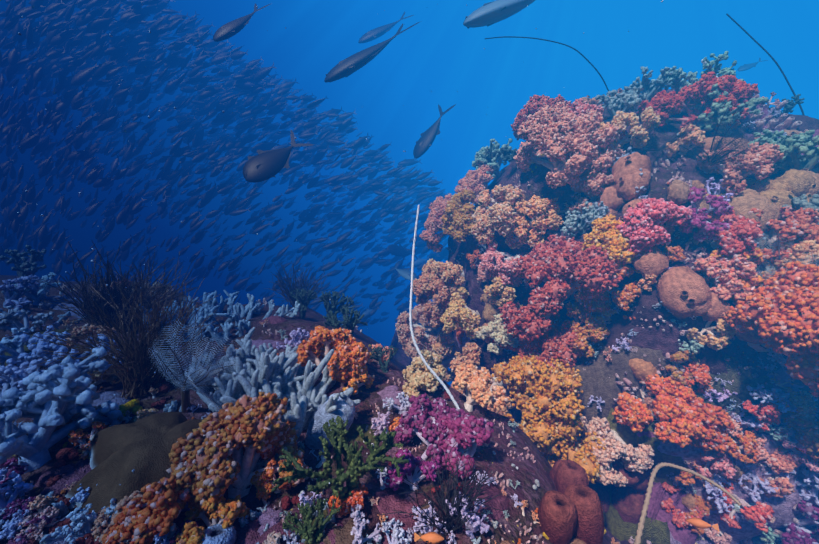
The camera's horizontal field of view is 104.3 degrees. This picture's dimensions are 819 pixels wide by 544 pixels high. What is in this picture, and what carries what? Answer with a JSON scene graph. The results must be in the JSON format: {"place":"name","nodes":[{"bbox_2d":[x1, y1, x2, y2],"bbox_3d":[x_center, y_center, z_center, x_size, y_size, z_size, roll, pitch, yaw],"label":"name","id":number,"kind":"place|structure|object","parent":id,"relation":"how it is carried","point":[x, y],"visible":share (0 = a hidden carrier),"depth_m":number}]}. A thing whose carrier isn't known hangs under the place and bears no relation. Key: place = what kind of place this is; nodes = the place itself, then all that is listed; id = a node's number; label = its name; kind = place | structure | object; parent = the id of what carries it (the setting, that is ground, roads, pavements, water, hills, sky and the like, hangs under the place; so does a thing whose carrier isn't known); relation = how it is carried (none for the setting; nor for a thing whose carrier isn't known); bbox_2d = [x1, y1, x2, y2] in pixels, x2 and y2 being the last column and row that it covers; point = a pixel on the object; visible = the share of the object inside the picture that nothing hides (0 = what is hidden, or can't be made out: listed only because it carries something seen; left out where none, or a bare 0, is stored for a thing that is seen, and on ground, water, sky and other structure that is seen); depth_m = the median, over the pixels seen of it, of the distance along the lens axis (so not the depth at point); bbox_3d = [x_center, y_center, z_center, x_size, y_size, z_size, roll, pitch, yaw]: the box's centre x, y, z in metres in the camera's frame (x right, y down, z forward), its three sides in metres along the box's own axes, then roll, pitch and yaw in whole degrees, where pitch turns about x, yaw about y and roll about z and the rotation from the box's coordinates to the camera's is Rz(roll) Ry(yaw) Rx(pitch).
{"place":"outdoors","nodes":[
{"label":"outdoors","id":0,"kind":"place"},
{"bbox_2d":[0,0,448,326],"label":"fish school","id":1,"kind":"object","parent":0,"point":[123,53],"visible":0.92,"depth_m":4.98},
{"bbox_2d":[213,3,269,41],"bbox_3d":[-1.013,-1.548,1.958,0.326,0.404,0.083,1,-15,-5],"label":"fish","id":2,"kind":"object","parent":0,"point":[228,30],"visible":1,"depth_m":1.90},
{"bbox_2d":[243,130,312,182],"bbox_3d":[-0.814,-0.738,2.013,0.402,0.458,0.089,5,-16,-19],"label":"fish","id":3,"kind":"object","parent":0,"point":[262,165],"visible":0.98,"depth_m":1.94},
{"bbox_2d":[0,275,629,543],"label":"reef slope","id":4,"kind":"structure","parent":0,"point":[527,473],"depth_m":0.91},
{"bbox_2d":[65,412,260,526],"bbox_3d":[-0.559,0.460,0.767,0.372,0.226,0.248,13,-19,-39],"label":"leather coral","id":5,"kind":"object","parent":4,"relation":"on","point":[142,447],"visible":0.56,"depth_m":0.67},
{"bbox_2d":[28,290,480,543],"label":"branching coral","id":6,"kind":"object","parent":4,"relation":"on","point":[282,373],"visible":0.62,"depth_m":0.96},
{"bbox_2d":[0,71,818,543],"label":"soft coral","id":7,"kind":"object","parent":4,"relation":"on","point":[216,453],"visible":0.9,"depth_m":1.06},
{"bbox_2d":[0,84,818,543],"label":"sponges tunicates","id":8,"kind":"object","parent":4,"relation":"on","point":[580,506],"visible":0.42,"depth_m":1.07},
{"bbox_2d":[0,51,818,543],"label":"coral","id":9,"kind":"object","parent":4,"relation":"on","point":[62,385],"visible":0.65,"depth_m":0.97},
{"bbox_2d":[18,104,818,543],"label":"black coral","id":10,"kind":"object","parent":4,"relation":"on","point":[116,308],"visible":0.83,"depth_m":1.01},
{"bbox_2d":[409,14,804,543],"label":"coral whips","id":11,"kind":"object","parent":4,"relation":"on","point":[658,466],"visible":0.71,"depth_m":1.03},
{"bbox_2d":[440,89,818,542],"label":"bommie rock","id":12,"kind":"object","parent":4,"relation":"on","point":[741,351],"visible":0.1,"depth_m":1.36},
{"bbox_2d":[6,0,727,538],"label":"marine snow","id":13,"kind":"structure","parent":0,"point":[182,222],"depth_m":0.57},
{"bbox_2d":[324,21,420,82],"bbox_3d":[-0.220,-1.431,2.026,0.632,0.509,0.146,-3,-15,10],"label":"fish","id":14,"kind":"object","parent":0,"point":[355,62],"visible":1,"depth_m":1.96},
{"bbox_2d":[358,12,413,42],"bbox_3d":[-0.255,-2.879,3.712,0.678,0.495,0.117,-2,-15,9],"label":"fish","id":15,"kind":"object","parent":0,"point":[373,34],"visible":1,"depth_m":3.65},
{"bbox_2d":[386,243,417,258],"bbox_3d":[-0.097,-0.305,4.721,0.571,0.242,0.083,10,-18,-34],"label":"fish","id":16,"kind":"object","parent":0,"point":[395,249],"visible":0.94,"depth_m":4.64},
{"bbox_2d":[388,262,416,279],"bbox_3d":[-0.097,-0.014,4.147,0.448,0.321,0.115,-11,-19,36],"label":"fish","id":17,"kind":"object","parent":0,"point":[405,273],"visible":0.79,"depth_m":4.07},
{"bbox_2d":[0,0,818,347],"label":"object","id":18,"kind":"structure","parent":0,"point":[493,79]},
{"bbox_2d":[413,104,455,158],"bbox_3d":[0.209,-1.182,2.611,0.402,0.496,0.080,-7,-17,25],"label":"fish","id":19,"kind":"object","parent":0,"point":[424,142],"visible":1,"depth_m":2.59},
{"bbox_2d":[463,0,535,28],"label":"fish","id":20,"kind":"object","parent":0,"point":[489,13],"visible":1,"depth_m":1.73},
{"bbox_2d":[414,518,719,543],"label":"orange fish","id":21,"kind":"object","parent":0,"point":[433,537],"visible":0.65,"depth_m":0.57},
{"bbox_2d":[737,58,767,70],"bbox_3d":[4.061,-2.469,3.780,0.298,0.178,0.056,-4,-16,15],"label":"fish","id":22,"kind":"object","parent":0,"point":[744,67],"visible":1,"depth_m":3.77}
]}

